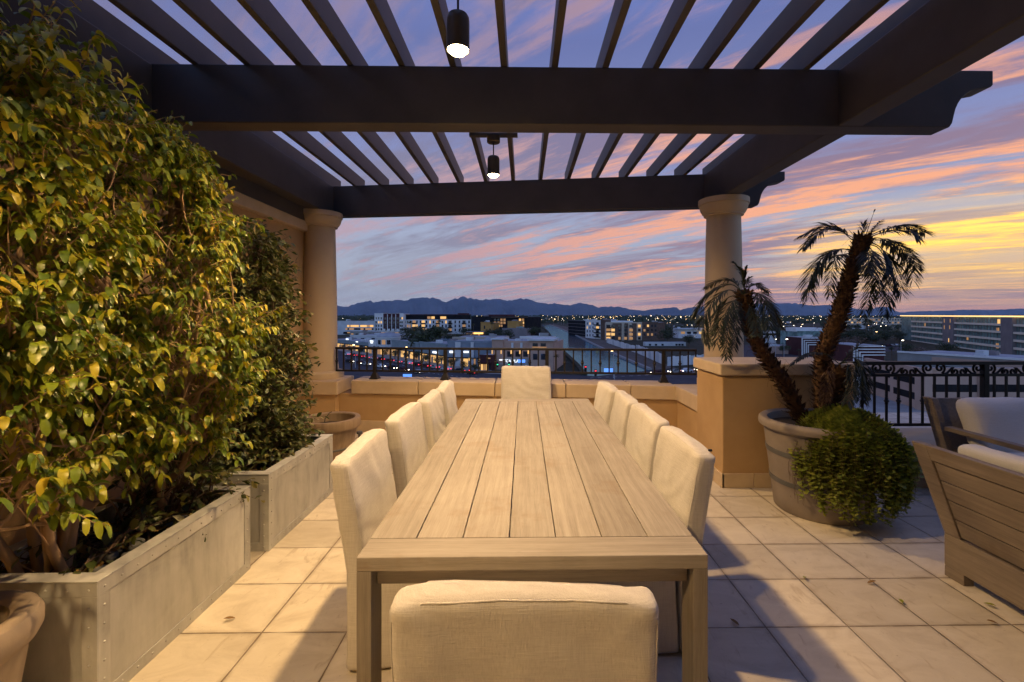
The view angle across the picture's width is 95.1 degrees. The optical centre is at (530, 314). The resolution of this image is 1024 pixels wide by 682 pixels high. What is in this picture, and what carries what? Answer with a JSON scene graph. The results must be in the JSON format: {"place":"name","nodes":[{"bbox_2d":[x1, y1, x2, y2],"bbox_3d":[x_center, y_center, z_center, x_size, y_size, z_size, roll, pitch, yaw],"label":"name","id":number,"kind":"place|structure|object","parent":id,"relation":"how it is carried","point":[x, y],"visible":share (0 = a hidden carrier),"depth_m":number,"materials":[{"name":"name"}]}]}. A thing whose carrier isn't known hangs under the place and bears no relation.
{"place":"outdoors","nodes":[
{"label":"outdoors","id":0,"kind":"place"},
{"bbox_2d":[337,319,375,334],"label":"office building","id":1,"kind":"structure","parent":0,"point":[347,326],"depth_m":468.98,"materials":[{"name":"concrete"}]},
{"bbox_2d":[338,349,500,373],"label":"shop pavement","id":2,"kind":"structure","parent":0,"point":[411,360],"depth_m":207.49,"materials":[{"name":"concrete"}]},
{"bbox_2d":[471,314,540,335],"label":"hotel building","id":3,"kind":"structure","parent":0,"point":[528,322],"depth_m":443.14,"materials":[{"name":"concrete"}]},
{"bbox_2d":[338,351,696,383],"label":"road","id":4,"kind":"structure","parent":0,"point":[681,379],"depth_m":153.77,"materials":[{"name":"asphalt"}]},
{"bbox_2d":[337,296,769,315],"bbox_3d":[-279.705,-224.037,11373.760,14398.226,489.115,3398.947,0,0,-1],"label":"mountains","id":5,"kind":"structure","parent":0,"point":[475,307],"depth_m":11173.63,"materials":[{"name":"stone"}]},
{"bbox_2d":[93,0,1023,311],"label":"sky","id":6,"kind":"structure","parent":0,"point":[963,181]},
{"bbox_2d":[129,412,1023,681],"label":"terrace floor","id":7,"kind":"structure","parent":0,"point":[833,616],"depth_m":2.40,"materials":[{"name":"tile"}]},
{"bbox_2d":[0,590,44,681],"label":"tan pot","id":8,"kind":"object","parent":7,"relation":"on","point":[22,614],"visible":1,"depth_m":1.59,"materials":[{"name":"ceramic"}]},
{"bbox_2d":[0,486,250,681],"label":"zinc planter","id":9,"kind":"object","parent":7,"relation":"on","point":[128,616],"visible":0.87,"depth_m":2.00,"materials":[{"name":"metal"}]},
{"bbox_2d":[0,496,183,573],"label":"ground cover plant","id":10,"kind":"object","parent":9,"relation":"on","point":[96,552],"visible":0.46,"depth_m":2.10,"materials":[{"name":"green plant"}]},
{"bbox_2d":[0,0,187,572],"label":"ficus tree","id":11,"kind":"object","parent":9,"relation":"on","point":[37,364],"visible":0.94,"depth_m":1.67,"materials":[{"name":"green plant"}]},
{"bbox_2d":[0,95,290,530],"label":"ficus tree","id":12,"kind":"object","parent":9,"relation":"on","point":[199,232],"visible":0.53,"depth_m":2.31,"materials":[{"name":"green plant"}]},
{"bbox_2d":[28,445,304,571],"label":"pebbles","id":13,"kind":"object","parent":9,"relation":"on","point":[114,555],"visible":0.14,"depth_m":2.18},
{"bbox_2d":[107,406,266,541],"bbox_3d":[-1.915,0.859,2.615,0.697,0.654,0.850,0,0,-1],"label":"trailing vine","id":14,"kind":"object","parent":9,"relation":"on","point":[193,476],"visible":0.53,"depth_m":2.54,"materials":[{"name":"green plant"}]},
{"bbox_2d":[0,63,307,545],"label":"terrace wall","id":15,"kind":"structure","parent":7,"relation":"on","point":[254,200],"depth_m":4.95,"materials":[{"name":"paint"}]},
{"bbox_2d":[175,434,332,551],"bbox_3d":[-2.010,1.272,3.503,0.643,0.497,1.013,0,0,-1],"label":"zinc planter","id":16,"kind":"object","parent":7,"relation":"on","point":[295,490],"visible":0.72,"depth_m":3.25,"materials":[{"name":"metal"}]},
{"bbox_2d":[6,454,287,572],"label":"leaf litter","id":17,"kind":"object","parent":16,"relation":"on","point":[84,551],"visible":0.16,"depth_m":2.30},
{"bbox_2d":[157,214,328,485],"bbox_3d":[-2.091,0.276,3.497,1.010,2.030,1.380,0,0,-1],"label":"climbing jasmine","id":18,"kind":"object","parent":16,"relation":"on","point":[279,430],"visible":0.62,"depth_m":3.39,"materials":[{"name":"green plant"}]},
{"bbox_2d":[294,375,353,415],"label":"column plinth","id":19,"kind":"structure","parent":7,"relation":"on","point":[326,393],"depth_m":5.99,"materials":[{"name":"paint"}]},
{"bbox_2d":[299,208,343,379],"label":"stone column","id":20,"kind":"structure","parent":19,"relation":"on","point":[320,280],"depth_m":6.17,"materials":[{"name":"stone"}]},
{"bbox_2d":[304,411,360,459],"bbox_3d":[-2.024,1.251,4.699,0.594,0.539,0.594,0,0,-1],"label":"barrel pot","id":21,"kind":"object","parent":7,"relation":"on","point":[341,426],"visible":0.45,"depth_m":4.57,"materials":[{"name":"ceramic"}]},
{"bbox_2d":[330,429,419,669],"bbox_3d":[-0.529,1.059,2.278,0.685,0.901,0.606,0,0,-2],"label":"dining chair","id":22,"kind":"object","parent":7,"relation":"on","point":[364,493],"visible":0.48,"depth_m":1.99,"materials":[{"name":"fabric"}]},
{"bbox_2d":[385,402,428,498],"bbox_3d":[-0.530,1.059,3.056,0.681,0.901,0.605,0,0,0],"label":"dining chair","id":23,"kind":"object","parent":7,"relation":"on","point":[407,438],"visible":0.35,"depth_m":2.86,"materials":[{"name":"fabric"}]},
{"bbox_2d":[417,389,511,521],"bbox_3d":[-0.490,1.063,3.656,0.686,0.895,0.600,0,0,-1],"label":"dining chair","id":24,"kind":"object","parent":7,"relation":"on","point":[432,407],"visible":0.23,"depth_m":3.44,"materials":[{"name":"fabric"}]},
{"bbox_2d":[436,380,515,494],"bbox_3d":[-0.474,1.059,4.162,0.685,0.901,0.606,0,0,-3],"label":"dining chair","id":25,"kind":"object","parent":7,"relation":"on","point":[445,388],"visible":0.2,"depth_m":4.01,"materials":[{"name":"fabric"}]},
{"bbox_2d":[339,376,676,431],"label":"parapet wall","id":26,"kind":"structure","parent":7,"relation":"on","point":[375,403],"depth_m":5.97,"materials":[{"name":"paint"}]},
{"bbox_2d":[335,347,696,382],"bbox_3d":[-0.267,0.641,6.075,4.736,0.422,0.116,0,0,5],"label":"metal railing","id":27,"kind":"object","parent":26,"relation":"on","point":[445,375],"visible":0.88,"depth_m":6.07,"materials":[{"name":"black metal"}]},
{"bbox_2d":[389,580,658,681],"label":"dining chair","id":28,"kind":"object","parent":7,"relation":"on","point":[479,631],"visible":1,"depth_m":1.02,"materials":[{"name":"fabric"}]},
{"bbox_2d":[501,366,550,429],"bbox_3d":[-0.054,1.063,5.357,0.600,0.895,0.686,0,0,-1],"label":"dining chair","id":29,"kind":"object","parent":7,"relation":"on","point":[525,382],"visible":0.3,"depth_m":5.58,"materials":[{"name":"fabric"}]},
{"bbox_2d":[357,399,707,681],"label":"dining table","id":30,"kind":"object","parent":7,"relation":"on","point":[587,501],"visible":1,"depth_m":1.72,"materials":[{"name":"brown wood"}]},
{"bbox_2d":[594,381,617,424],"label":"dining chair","id":31,"kind":"object","parent":7,"relation":"on","point":[604,397],"visible":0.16,"depth_m":3.99,"materials":[{"name":"fabric"}]},
{"bbox_2d":[608,390,637,446],"bbox_3d":[0.432,1.059,3.593,0.685,0.901,0.606,0,0,0],"label":"dining chair","id":32,"kind":"object","parent":7,"relation":"on","point":[623,402],"visible":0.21,"depth_m":3.45,"materials":[{"name":"fabric"}]},
{"bbox_2d":[561,426,714,653],"bbox_3d":[0.480,1.059,2.358,0.681,0.901,0.605,0,0,-1],"label":"dining chair","id":33,"kind":"object","parent":7,"relation":"on","point":[683,471],"visible":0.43,"depth_m":2.08,"materials":[{"name":"fabric"}]},
{"bbox_2d":[625,403,669,481],"bbox_3d":[0.466,1.063,3.002,0.686,0.895,0.600,0,0,-2],"label":"dining chair","id":34,"kind":"object","parent":7,"relation":"on","point":[645,423],"visible":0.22,"depth_m":2.92,"materials":[{"name":"fabric"}]},
{"bbox_2d":[673,384,696,439],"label":"return wall","id":35,"kind":"structure","parent":7,"relation":"on","point":[686,396],"depth_m":5.29,"materials":[{"name":"paint"}]},
{"bbox_2d":[758,408,882,525],"bbox_3d":[2.272,1.167,3.680,0.880,0.705,0.880,0,0,-1],"label":"plant pot","id":36,"kind":"object","parent":7,"relation":"on","point":[783,432],"visible":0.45,"depth_m":3.51,"materials":[{"name":"grey ceramic"}]},
{"bbox_2d":[689,209,936,422],"bbox_3d":[2.337,0.022,3.658,2.354,1.718,0.810,0,0,-7],"label":"pygmy palm","id":37,"kind":"object","parent":36,"relation":"on","point":[830,381],"visible":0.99,"depth_m":3.60,"materials":[{"name":"green plant"}]},
{"bbox_2d":[787,402,923,526],"bbox_3d":[2.348,1.054,3.463,0.903,0.804,0.757,0,0,-1],"label":"trailing succulent","id":38,"kind":"object","parent":36,"relation":"on","point":[887,462],"visible":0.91,"depth_m":3.21,"materials":[{"name":"green plant"}]},
{"bbox_2d":[895,428,957,487],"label":"wall","id":39,"kind":"structure","parent":7,"relation":"on","point":[925,435],"depth_m":4.37,"materials":[{"name":"paint"}]},
{"bbox_2d":[845,361,1023,425],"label":"scrolled railing","id":40,"kind":"object","parent":39,"relation":"on","point":[985,369],"visible":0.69,"depth_m":4.57,"materials":[{"name":"black metal"}]},
{"bbox_2d":[912,441,1023,610],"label":"outdoor sofa","id":41,"kind":"object","parent":7,"relation":"on","point":[976,492],"visible":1,"depth_m":2.45,"materials":[{"name":"brown wood"}]},
{"bbox_2d":[923,396,1023,456],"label":"outdoor armchair","id":42,"kind":"object","parent":7,"relation":"on","point":[996,423],"visible":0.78,"depth_m":3.74,"materials":[{"name":"grey wood"}]},
{"bbox_2d":[541,325,649,375],"bbox_3d":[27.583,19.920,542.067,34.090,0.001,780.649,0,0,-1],"label":"canal water","id":43,"kind":"structure","parent":0,"point":[571,341],"depth_m":228.78,"materials":[{"name":"blue liquid"}]},
{"bbox_2d":[553,325,674,369],"bbox_3d":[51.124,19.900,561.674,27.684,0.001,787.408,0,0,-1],"label":"canal path","id":44,"kind":"structure","parent":0,"point":[631,354],"depth_m":234.30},
{"bbox_2d":[337,315,1023,375],"bbox_3d":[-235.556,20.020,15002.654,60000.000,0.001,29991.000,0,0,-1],"label":"city ground","id":45,"kind":"structure","parent":0,"point":[697,345],"depth_m":314.94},
{"bbox_2d":[338,337,370,351],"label":"shop row","id":46,"kind":"object","parent":45,"relation":"on","point":[350,341],"visible":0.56,"depth_m":262.05,"materials":[{"name":"concrete"}]},
{"bbox_2d":[350,330,380,334],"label":"mall block","id":47,"kind":"structure","parent":45,"relation":"on","point":[361,331],"depth_m":378.27,"materials":[{"name":"concrete"}]},
{"bbox_2d":[368,339,376,353],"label":"shop row","id":48,"kind":"object","parent":45,"relation":"on","point":[372,343],"visible":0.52,"depth_m":238.95,"materials":[{"name":"grey"}]},
{"bbox_2d":[350,332,410,339],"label":"mall block","id":49,"kind":"structure","parent":45,"relation":"on","point":[365,335],"depth_m":299.14,"materials":[{"name":"concrete"}]},
{"bbox_2d":[376,332,400,354],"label":"rotunda","id":50,"kind":"structure","parent":45,"relation":"on","point":[383,339],"depth_m":234.71,"materials":[{"name":"grey concrete"}]},
{"bbox_2d":[374,313,405,333],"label":"apartment block","id":51,"kind":"structure","parent":45,"relation":"on","point":[390,322],"depth_m":469.50,"materials":[{"name":"concrete"}]},
{"bbox_2d":[400,329,418,339],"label":"tree","id":52,"kind":"object","parent":45,"relation":"on","point":[408,335],"visible":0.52,"depth_m":252.81,"materials":[{"name":"green plant"}]},
{"bbox_2d":[391,339,433,359],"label":"shop row","id":53,"kind":"object","parent":45,"relation":"on","point":[399,343],"visible":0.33,"depth_m":217.07,"materials":[{"name":"grey"}]},
{"bbox_2d":[408,325,443,346],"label":"tree","id":54,"kind":"object","parent":45,"relation":"on","point":[428,334],"visible":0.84,"depth_m":212.90,"materials":[{"name":"green plant"}]},
{"bbox_2d":[405,313,470,333],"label":"apartment block","id":55,"kind":"structure","parent":45,"relation":"on","point":[453,323],"depth_m":486.34,"materials":[{"name":"concrete"}]},
{"bbox_2d":[419,339,457,363],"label":"shop row","id":56,"kind":"object","parent":45,"relation":"on","point":[439,343],"visible":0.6,"depth_m":195.59,"materials":[{"name":"grey"}]},
{"bbox_2d":[442,331,471,338],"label":"tree","id":57,"kind":"object","parent":45,"relation":"on","point":[447,334],"visible":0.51,"depth_m":261.40,"materials":[{"name":"green plant"}]},
{"bbox_2d":[447,336,491,366],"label":"department store","id":58,"kind":"structure","parent":45,"relation":"on","point":[471,342],"depth_m":179.28,"materials":[{"name":"grey"}]},
{"bbox_2d":[465,331,485,335],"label":"glowing pavilion","id":59,"kind":"structure","parent":45,"relation":"on","point":[478,333],"depth_m":415.00,"materials":[{"name":"yellow"}]},
{"bbox_2d":[452,333,508,339],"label":"mall block","id":60,"kind":"structure","parent":45,"relation":"on","point":[492,335],"depth_m":245.93,"materials":[{"name":"concrete"}]},
{"bbox_2d":[480,353,494,370],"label":"restaurant","id":61,"kind":"structure","parent":45,"relation":"on","point":[483,361],"depth_m":167.58,"materials":[{"name":"brown"}]},
{"bbox_2d":[481,320,498,330],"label":"ochre wing","id":62,"kind":"structure","parent":45,"relation":"on","point":[485,325],"depth_m":423.39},
{"bbox_2d":[495,328,514,338],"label":"tree","id":63,"kind":"object","parent":45,"relation":"on","point":[505,332],"visible":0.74,"depth_m":300.72,"materials":[{"name":"green plant"}]},
{"bbox_2d":[507,320,522,327],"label":"ochre wing","id":64,"kind":"structure","parent":45,"relation":"on","point":[514,324],"depth_m":413.93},
{"bbox_2d":[502,327,530,337],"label":"mauve block","id":65,"kind":"structure","parent":45,"relation":"on","point":[519,332],"depth_m":398.18,"materials":[{"name":"concrete"}]},
{"bbox_2d":[491,336,562,370],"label":"shop hall","id":66,"kind":"structure","parent":45,"relation":"on","point":[532,342],"depth_m":169.65,"materials":[{"name":"grey glass"}]},
{"bbox_2d":[526,326,541,335],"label":"tree","id":67,"kind":"object","parent":45,"relation":"on","point":[536,330],"visible":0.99,"depth_m":359.94,"materials":[{"name":"green plant"}]},
{"bbox_2d":[520,333,555,338],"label":"mall block","id":68,"kind":"structure","parent":45,"relation":"on","point":[540,335],"depth_m":204.82,"materials":[{"name":"concrete"}]},
{"bbox_2d":[541,326,586,374],"bbox_3d":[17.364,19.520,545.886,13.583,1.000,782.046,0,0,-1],"label":"canal embankment","id":69,"kind":"structure","parent":45,"relation":"on","point":[576,363],"depth_m":193.08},
{"bbox_2d":[568,319,596,335],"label":"unfinished block","id":70,"kind":"structure","parent":45,"relation":"on","point":[576,327],"depth_m":445.42,"materials":[{"name":"concrete"}]},
{"bbox_2d":[584,364,614,379],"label":"traffic signal","id":71,"kind":"object","parent":45,"relation":"on","point":[595,370],"visible":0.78,"depth_m":143.95,"materials":[{"name":"black"}]},
{"bbox_2d":[549,324,651,369],"bbox_3d":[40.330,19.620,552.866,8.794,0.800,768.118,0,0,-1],"label":"canal embankment","id":72,"kind":"structure","parent":45,"relation":"on","point":[632,361],"depth_m":227.12,"materials":[{"name":"concrete"}]},
{"bbox_2d":[585,318,632,339],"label":"apartment block","id":73,"kind":"structure","parent":45,"relation":"on","point":[594,329],"depth_m":386.90,"materials":[{"name":"white concrete"}]},
{"bbox_2d":[607,338,634,351],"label":"hoarding","id":74,"kind":"object","parent":45,"relation":"on","point":[617,343],"visible":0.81,"depth_m":287.74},
{"bbox_2d":[605,322,641,339],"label":"apartment block","id":75,"kind":"structure","parent":45,"relation":"on","point":[623,330],"depth_m":365.50,"materials":[{"name":"concrete"}]},
{"bbox_2d":[636,345,660,362],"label":"hoarding","id":76,"kind":"object","parent":45,"relation":"on","point":[649,354],"visible":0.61,"depth_m":210.55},
{"bbox_2d":[642,320,664,340],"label":"apartment block","id":77,"kind":"structure","parent":45,"relation":"on","point":[650,331],"depth_m":363.54,"materials":[{"name":"concrete"}]},
{"bbox_2d":[643,342,685,345],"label":"site cabin","id":78,"kind":"object","parent":45,"relation":"on","point":[664,343],"visible":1,"depth_m":300.00,"materials":[{"name":"white metal"}]},
{"bbox_2d":[657,328,676,341],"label":"tree","id":79,"kind":"object","parent":45,"relation":"on","point":[667,333],"visible":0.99,"depth_m":310.51,"materials":[{"name":"green plant"}]},
{"bbox_2d":[337,314,1022,323],"bbox_3d":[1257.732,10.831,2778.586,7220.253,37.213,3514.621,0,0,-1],"label":"distant trees","id":80,"kind":"object","parent":45,"relation":"on","point":[783,318],"visible":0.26,"depth_m":1852.08,"materials":[{"name":"green plant"}]},
{"bbox_2d":[667,354,703,365],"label":"hoarding","id":81,"kind":"object","parent":45,"relation":"on","point":[676,360],"visible":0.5,"depth_m":185.53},
{"bbox_2d":[682,334,699,346],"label":"tree","id":82,"kind":"object","parent":45,"relation":"on","point":[687,337],"visible":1,"depth_m":291.97,"materials":[{"name":"green plant"}]},
{"bbox_2d":[778,344,791,355],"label":"tree","id":83,"kind":"object","parent":45,"relation":"on","point":[782,347],"visible":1,"depth_m":227.95,"materials":[{"name":"green plant"}]},
{"bbox_2d":[780,327,823,344],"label":"glass office","id":84,"kind":"structure","parent":45,"relation":"on","point":[795,331],"depth_m":303.00,"materials":[{"name":"glass"}]},
{"bbox_2d":[841,330,856,341],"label":"tree","id":85,"kind":"object","parent":45,"relation":"on","point":[849,333],"visible":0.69,"depth_m":323.76,"materials":[{"name":"green plant"}]},
{"bbox_2d":[842,336,861,342],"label":"tree","id":86,"kind":"object","parent":45,"relation":"on","point":[853,339],"visible":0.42,"depth_m":227.59,"materials":[{"name":"green plant"}]},
{"bbox_2d":[831,342,885,380],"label":"louvred block","id":87,"kind":"structure","parent":45,"relation":"on","point":[872,351],"depth_m":128.00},
{"bbox_2d":[850,333,866,342],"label":"tree","id":88,"kind":"object","parent":45,"relation":"on","point":[857,335],"visible":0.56,"depth_m":303.86,"materials":[{"name":"green plant"}]},
{"bbox_2d":[845,317,900,327],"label":"long beige building","id":89,"kind":"structure","parent":45,"relation":"on","point":[891,320],"depth_m":708.22,"materials":[{"name":"concrete"}]},
{"bbox_2d":[867,334,878,344],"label":"tree","id":90,"kind":"object","parent":45,"relation":"on","point":[873,338],"visible":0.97,"depth_m":303.47,"materials":[{"name":"green plant"}]},
{"bbox_2d":[864,332,885,340],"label":"tree","id":91,"kind":"object","parent":45,"relation":"on","point":[881,335],"visible":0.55,"depth_m":311.98,"materials":[{"name":"green plant"}]},
{"bbox_2d":[874,330,894,343],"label":"tree","id":92,"kind":"object","parent":45,"relation":"on","point":[884,333],"visible":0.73,"depth_m":317.98,"materials":[{"name":"green plant"}]},
{"bbox_2d":[854,389,924,411],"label":"garage forecourt","id":93,"kind":"structure","parent":45,"relation":"on","point":[880,405],"depth_m":101.76,"materials":[{"name":"concrete"}]},
{"bbox_2d":[864,358,918,407],"bbox_3d":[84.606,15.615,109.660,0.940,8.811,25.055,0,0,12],"label":"garage wing","id":94,"kind":"structure","parent":45,"relation":"on","point":[892,389],"depth_m":108.21,"materials":[{"name":"concrete"}]},
{"bbox_2d":[891,331,905,342],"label":"tree","id":95,"kind":"object","parent":45,"relation":"on","point":[901,334],"visible":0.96,"depth_m":328.52,"materials":[{"name":"green plant"}]},
{"bbox_2d":[897,342,915,351],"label":"tree","id":96,"kind":"object","parent":45,"relation":"on","point":[904,347],"visible":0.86,"depth_m":217.79,"materials":[{"name":"green plant"}]},
{"bbox_2d":[935,341,963,350],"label":"tree","id":97,"kind":"object","parent":45,"relation":"on","point":[948,347],"visible":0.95,"depth_m":219.62,"materials":[{"name":"green plant"}]},
{"bbox_2d":[900,315,1023,354],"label":"glass hotel","id":98,"kind":"structure","parent":45,"relation":"on","point":[1003,334],"depth_m":271.32,"materials":[{"name":"concrete"}]},
{"bbox_2d":[915,367,1023,411],"bbox_3d":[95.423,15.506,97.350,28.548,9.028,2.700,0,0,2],"label":"parking garage","id":99,"kind":"structure","parent":45,"relation":"on","point":[952,387],"depth_m":96.64,"materials":[{"name":"concrete"}]},
{"bbox_2d":[673,327,703,337],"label":"flat roofed house","id":100,"kind":"structure","parent":0,"point":[681,332],"depth_m":400.00,"materials":[{"name":"concrete"}]},
{"bbox_2d":[698,194,749,356],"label":"stone column","id":101,"kind":"structure","parent":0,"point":[722,214],"depth_m":5.44,"materials":[{"name":"stone"}]},
{"bbox_2d":[763,331,775,342],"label":"flat roofed house","id":102,"kind":"structure","parent":0,"point":[771,340],"depth_m":330.00,"materials":[{"name":"white concrete"}]},
{"bbox_2d":[693,357,857,487],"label":"stucco pier","id":103,"kind":"structure","parent":0,"point":[736,397],"depth_m":4.12,"materials":[{"name":"paint"}]},
{"bbox_2d":[768,343,787,353],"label":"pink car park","id":104,"kind":"structure","parent":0,"point":[778,351],"depth_m":238.70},
{"bbox_2d":[744,345,901,356],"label":"side street","id":105,"kind":"structure","parent":0,"point":[750,352],"depth_m":247.58,"materials":[{"name":"asphalt"}]},
{"bbox_2d":[786,335,819,355],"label":"louvred block","id":106,"kind":"structure","parent":105,"relation":"on","point":[805,343],"depth_m":226.84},
{"bbox_2d":[755,303,1023,314],"bbox_3d":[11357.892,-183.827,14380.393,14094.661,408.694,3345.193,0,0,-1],"label":"mountains","id":107,"kind":"structure","parent":0,"point":[791,309],"depth_m":14170.26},
{"bbox_2d":[897,350,1023,367],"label":"garage ramp deck","id":108,"kind":"structure","parent":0,"point":[976,355],"depth_m":152.49,"materials":[{"name":"concrete"}]},
{"bbox_3d":[6.033,-3.230,-2.056,20.000,9.500,0.300,0,0,-1],"label":"house wall","id":109,"kind":"object","parent":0,"visible":0},
{"bbox_2d":[0,0,1023,217],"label":"pergola","id":110,"kind":"object","parent":109,"relation":"attached to","point":[898,72],"visible":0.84,"depth_m":3.40,"materials":[{"name":"wood"}]},
{"bbox_2d":[446,0,469,56],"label":"pendant lamp","id":111,"kind":"object","parent":110,"relation":"hanging from","point":[457,33],"visible":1,"depth_m":2.41,"materials":[{"name":"brown metal"}]},
{"bbox_2d":[469,133,517,177],"bbox_3d":[-0.373,-1.583,4.654,0.480,0.435,0.130,0,0,-1],"label":"pendant lamp","id":112,"kind":"object","parent":110,"relation":"hanging from","point":[493,163],"visible":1,"depth_m":4.62,"materials":[{"name":"brown metal"}]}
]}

